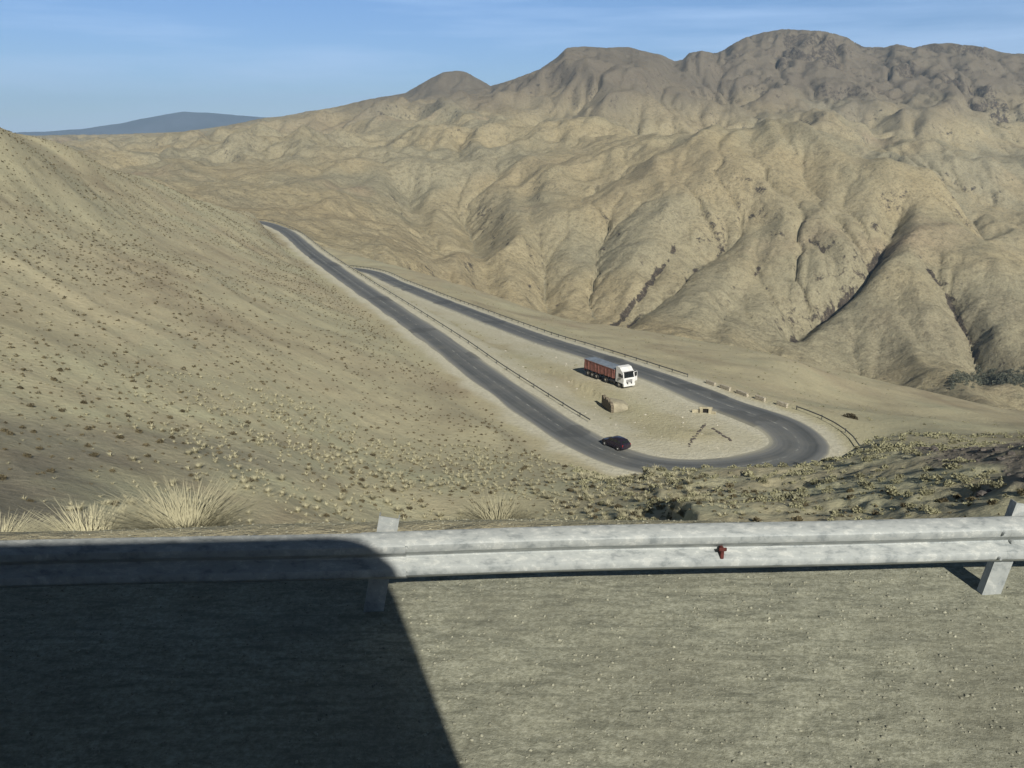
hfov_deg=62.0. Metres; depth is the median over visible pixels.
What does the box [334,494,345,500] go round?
grass tuft
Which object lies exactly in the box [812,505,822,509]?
olive bush
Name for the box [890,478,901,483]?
olive bush
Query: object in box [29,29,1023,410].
mountains
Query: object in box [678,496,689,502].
olive bush
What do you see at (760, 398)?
parapet block
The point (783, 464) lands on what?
olive bush
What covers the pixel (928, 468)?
olive bush
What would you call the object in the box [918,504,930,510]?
olive bush
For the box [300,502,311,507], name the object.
grass tuft
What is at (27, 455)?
scrub bush
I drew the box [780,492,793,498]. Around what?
olive bush
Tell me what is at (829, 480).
olive bush
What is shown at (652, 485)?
olive bush
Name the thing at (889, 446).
scrub
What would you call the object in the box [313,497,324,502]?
grass tuft
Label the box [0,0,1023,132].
sky
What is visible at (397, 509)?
grass tuft
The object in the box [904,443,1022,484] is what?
gravel
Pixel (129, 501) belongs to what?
grass tuft
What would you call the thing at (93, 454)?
scrub bush
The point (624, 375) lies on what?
tipper lorry
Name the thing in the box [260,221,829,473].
road
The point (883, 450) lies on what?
olive bush
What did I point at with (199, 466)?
grass tuft
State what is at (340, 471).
grass tuft
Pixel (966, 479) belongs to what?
olive bush
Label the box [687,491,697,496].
olive bush
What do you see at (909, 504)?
olive bush
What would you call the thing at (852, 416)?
dark bush
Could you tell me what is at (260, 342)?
scrub
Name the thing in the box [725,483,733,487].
scrub bush
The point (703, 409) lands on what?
culvert headwall
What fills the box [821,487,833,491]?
olive bush
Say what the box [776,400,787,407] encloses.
parapet block
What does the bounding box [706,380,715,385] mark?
parapet block
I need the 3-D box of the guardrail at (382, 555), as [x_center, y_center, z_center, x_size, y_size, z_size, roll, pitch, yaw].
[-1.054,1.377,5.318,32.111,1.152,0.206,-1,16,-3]
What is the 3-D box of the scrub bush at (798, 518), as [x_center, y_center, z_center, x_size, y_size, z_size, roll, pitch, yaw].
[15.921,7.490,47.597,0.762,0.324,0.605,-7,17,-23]
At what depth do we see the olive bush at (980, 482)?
47.26 m
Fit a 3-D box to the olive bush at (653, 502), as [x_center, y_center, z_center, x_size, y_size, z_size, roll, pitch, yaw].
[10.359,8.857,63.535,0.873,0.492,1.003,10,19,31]
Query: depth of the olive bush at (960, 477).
50.08 m
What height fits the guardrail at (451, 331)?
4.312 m
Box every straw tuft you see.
[0,507,64,531]
[2,492,173,531]
[82,471,290,529]
[432,484,567,519]
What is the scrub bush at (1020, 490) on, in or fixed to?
on the terrain at (668, 431)
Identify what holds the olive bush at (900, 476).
on the terrain at (668, 431)
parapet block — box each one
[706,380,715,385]
[719,384,730,390]
[736,389,748,396]
[755,395,765,401]
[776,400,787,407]
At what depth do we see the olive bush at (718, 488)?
64.28 m
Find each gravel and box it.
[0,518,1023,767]
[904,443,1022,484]
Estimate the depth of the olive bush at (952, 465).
53.62 m
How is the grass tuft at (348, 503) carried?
on the terrain at (668, 431)
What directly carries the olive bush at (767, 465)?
on the terrain at (668, 431)
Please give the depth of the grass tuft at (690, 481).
68.11 m
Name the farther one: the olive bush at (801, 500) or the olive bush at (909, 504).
the olive bush at (801, 500)
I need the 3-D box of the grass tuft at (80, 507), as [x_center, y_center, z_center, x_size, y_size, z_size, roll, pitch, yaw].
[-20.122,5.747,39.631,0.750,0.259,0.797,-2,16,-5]
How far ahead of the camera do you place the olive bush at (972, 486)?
46.80 m
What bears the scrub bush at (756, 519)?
on the terrain at (668, 431)
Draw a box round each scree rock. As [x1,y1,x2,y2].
[976,490,987,496]
[1005,451,1015,454]
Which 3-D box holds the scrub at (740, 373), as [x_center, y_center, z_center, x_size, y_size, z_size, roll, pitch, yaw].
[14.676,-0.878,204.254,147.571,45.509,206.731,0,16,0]
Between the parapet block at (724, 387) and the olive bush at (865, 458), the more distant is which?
the parapet block at (724, 387)
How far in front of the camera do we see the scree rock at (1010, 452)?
54.38 m
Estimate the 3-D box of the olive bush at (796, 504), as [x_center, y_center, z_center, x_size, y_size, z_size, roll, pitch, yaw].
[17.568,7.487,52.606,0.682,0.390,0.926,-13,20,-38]
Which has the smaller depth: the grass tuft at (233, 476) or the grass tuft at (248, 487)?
the grass tuft at (248, 487)
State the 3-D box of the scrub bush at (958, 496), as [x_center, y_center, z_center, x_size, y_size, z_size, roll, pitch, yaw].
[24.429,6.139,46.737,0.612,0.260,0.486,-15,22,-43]
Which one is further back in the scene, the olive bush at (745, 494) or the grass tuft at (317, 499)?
the grass tuft at (317, 499)
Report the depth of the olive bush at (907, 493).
49.40 m
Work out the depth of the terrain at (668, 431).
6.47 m
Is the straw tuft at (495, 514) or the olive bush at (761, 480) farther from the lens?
the olive bush at (761, 480)
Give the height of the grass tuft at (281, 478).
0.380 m
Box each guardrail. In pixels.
[0,499,1023,611]
[261,219,589,419]
[350,265,687,376]
[796,405,860,445]
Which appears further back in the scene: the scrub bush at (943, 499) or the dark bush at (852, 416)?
the dark bush at (852, 416)
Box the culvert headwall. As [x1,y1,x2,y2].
[692,406,715,414]
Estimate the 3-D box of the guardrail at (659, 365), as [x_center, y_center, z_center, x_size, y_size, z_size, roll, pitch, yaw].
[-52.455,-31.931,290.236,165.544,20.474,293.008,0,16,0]
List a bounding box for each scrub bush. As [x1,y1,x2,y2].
[0,474,6,480]
[22,452,31,457]
[89,452,97,456]
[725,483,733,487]
[752,516,761,521]
[791,515,802,520]
[872,509,879,514]
[938,497,948,502]
[953,494,961,498]
[986,499,996,504]
[1017,488,1023,495]
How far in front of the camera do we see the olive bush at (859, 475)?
61.20 m
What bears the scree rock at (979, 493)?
on the terrain at (668, 431)
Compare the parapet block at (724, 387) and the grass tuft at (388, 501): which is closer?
the grass tuft at (388, 501)
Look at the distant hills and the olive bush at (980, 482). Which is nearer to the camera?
the olive bush at (980, 482)
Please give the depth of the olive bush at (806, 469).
71.41 m
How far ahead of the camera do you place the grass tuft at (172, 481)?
54.13 m
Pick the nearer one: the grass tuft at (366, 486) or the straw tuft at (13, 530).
the straw tuft at (13, 530)
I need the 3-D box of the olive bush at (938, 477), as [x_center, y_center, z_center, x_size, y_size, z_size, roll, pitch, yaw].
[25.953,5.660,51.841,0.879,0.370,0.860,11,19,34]
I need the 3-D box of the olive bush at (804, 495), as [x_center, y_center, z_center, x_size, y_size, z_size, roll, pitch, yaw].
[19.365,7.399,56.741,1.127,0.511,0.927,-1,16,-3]
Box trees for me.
[948,366,1023,390]
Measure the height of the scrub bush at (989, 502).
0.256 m
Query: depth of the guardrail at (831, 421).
121.99 m
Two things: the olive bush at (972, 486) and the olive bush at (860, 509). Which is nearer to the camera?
the olive bush at (972, 486)
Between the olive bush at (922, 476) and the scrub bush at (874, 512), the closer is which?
the scrub bush at (874, 512)
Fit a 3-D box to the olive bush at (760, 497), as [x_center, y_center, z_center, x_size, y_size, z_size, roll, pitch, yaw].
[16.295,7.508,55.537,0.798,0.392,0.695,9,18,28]
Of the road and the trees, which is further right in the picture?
the trees
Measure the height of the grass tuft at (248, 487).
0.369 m
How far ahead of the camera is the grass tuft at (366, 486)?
72.70 m
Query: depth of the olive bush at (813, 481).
64.64 m
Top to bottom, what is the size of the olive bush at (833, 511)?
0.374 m
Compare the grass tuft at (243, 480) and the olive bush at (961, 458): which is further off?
the grass tuft at (243, 480)
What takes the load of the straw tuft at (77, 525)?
on the terrain at (668, 431)
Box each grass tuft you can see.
[75,503,86,510]
[123,497,138,504]
[165,479,177,484]
[182,449,192,454]
[193,462,203,468]
[229,473,238,478]
[237,477,251,483]
[242,484,251,489]
[275,474,287,480]
[278,490,288,495]
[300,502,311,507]
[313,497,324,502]
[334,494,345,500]
[335,468,344,473]
[344,500,352,505]
[361,483,370,488]
[368,492,377,499]
[383,497,393,503]
[390,505,402,511]
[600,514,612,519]
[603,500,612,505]
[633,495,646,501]
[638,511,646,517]
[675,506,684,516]
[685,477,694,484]
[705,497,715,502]
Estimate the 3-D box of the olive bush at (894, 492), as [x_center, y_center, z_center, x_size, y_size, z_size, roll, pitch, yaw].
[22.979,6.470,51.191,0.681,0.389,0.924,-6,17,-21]
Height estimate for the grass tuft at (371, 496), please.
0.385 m
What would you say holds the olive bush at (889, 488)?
on the terrain at (668, 431)
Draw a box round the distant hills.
[17,112,266,135]
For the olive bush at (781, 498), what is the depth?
57.04 m
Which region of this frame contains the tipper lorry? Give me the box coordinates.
[584,357,636,387]
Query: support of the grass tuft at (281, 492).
on the terrain at (668, 431)
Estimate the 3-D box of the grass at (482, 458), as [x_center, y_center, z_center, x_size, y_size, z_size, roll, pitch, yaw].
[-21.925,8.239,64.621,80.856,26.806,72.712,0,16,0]
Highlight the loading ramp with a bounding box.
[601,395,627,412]
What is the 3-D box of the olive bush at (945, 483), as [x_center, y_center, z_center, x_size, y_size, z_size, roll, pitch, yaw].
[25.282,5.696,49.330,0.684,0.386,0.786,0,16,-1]
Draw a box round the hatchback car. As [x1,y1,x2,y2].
[602,435,630,450]
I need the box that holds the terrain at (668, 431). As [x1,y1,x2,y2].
[0,127,1023,767]
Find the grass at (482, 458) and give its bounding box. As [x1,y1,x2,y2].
[0,321,740,528]
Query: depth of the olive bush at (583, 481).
80.58 m
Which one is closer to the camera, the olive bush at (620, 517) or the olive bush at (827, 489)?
the olive bush at (827, 489)
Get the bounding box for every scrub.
[0,128,999,519]
[406,279,1020,438]
[569,430,1023,521]
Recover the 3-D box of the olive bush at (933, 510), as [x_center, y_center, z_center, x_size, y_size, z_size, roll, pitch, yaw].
[21.553,6.474,43.494,0.854,0.401,0.815,4,16,15]
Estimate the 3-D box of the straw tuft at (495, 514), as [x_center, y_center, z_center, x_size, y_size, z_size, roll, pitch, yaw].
[-0.086,1.209,7.624,1.174,0.265,1.099,-11,19,-34]
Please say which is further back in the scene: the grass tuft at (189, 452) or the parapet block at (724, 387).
the parapet block at (724, 387)
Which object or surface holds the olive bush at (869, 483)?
on the terrain at (668, 431)
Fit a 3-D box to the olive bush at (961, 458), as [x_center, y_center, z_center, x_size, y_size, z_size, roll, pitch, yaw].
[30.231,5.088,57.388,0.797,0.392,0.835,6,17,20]
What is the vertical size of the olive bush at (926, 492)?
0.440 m
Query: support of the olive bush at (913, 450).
on the terrain at (668, 431)
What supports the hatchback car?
on the road
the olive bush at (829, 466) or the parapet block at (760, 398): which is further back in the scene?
the parapet block at (760, 398)
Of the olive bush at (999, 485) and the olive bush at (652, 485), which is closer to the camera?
the olive bush at (999, 485)
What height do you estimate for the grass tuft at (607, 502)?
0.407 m
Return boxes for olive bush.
[579,479,588,483]
[615,515,625,519]
[645,500,656,505]
[647,483,658,490]
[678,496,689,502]
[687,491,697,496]
[712,485,725,491]
[741,491,752,496]
[756,496,766,500]
[757,477,769,483]
[762,462,771,466]
[772,495,784,501]
[777,461,788,466]
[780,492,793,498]
[789,502,802,507]
[794,491,809,497]
[797,498,807,503]
[801,467,812,471]
[809,479,819,484]
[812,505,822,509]
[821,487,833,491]
[822,464,835,469]
[822,478,835,483]
[829,510,843,515]
[852,504,866,512]
[853,472,865,477]
[861,455,871,461]
[862,481,874,487]
[874,447,884,453]
[885,484,895,491]
[887,488,900,495]
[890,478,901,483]
[895,474,903,478]
[902,489,913,496]
[905,502,916,507]
[907,448,917,453]
[918,489,933,494]
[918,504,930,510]
[919,472,930,479]
[921,466,933,471]
[925,507,941,513]
[931,473,942,480]
[943,479,952,486]
[946,462,962,469]
[947,439,957,443]
[955,456,964,462]
[955,473,966,480]
[958,477,973,483]
[967,484,980,490]
[977,479,988,484]
[978,473,990,478]
[986,479,997,486]
[993,480,1006,489]
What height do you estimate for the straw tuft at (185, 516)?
0.404 m
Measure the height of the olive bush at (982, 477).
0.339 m
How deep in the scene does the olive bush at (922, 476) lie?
53.40 m
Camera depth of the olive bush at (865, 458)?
67.23 m
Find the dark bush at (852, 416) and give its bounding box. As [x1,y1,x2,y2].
[841,413,857,419]
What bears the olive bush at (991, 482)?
on the terrain at (668, 431)
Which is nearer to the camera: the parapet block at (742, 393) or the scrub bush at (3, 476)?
the scrub bush at (3, 476)
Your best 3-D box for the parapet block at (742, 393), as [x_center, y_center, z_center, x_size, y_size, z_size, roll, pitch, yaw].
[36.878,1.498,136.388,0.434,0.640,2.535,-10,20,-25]
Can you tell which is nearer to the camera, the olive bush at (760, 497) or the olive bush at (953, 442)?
the olive bush at (760, 497)

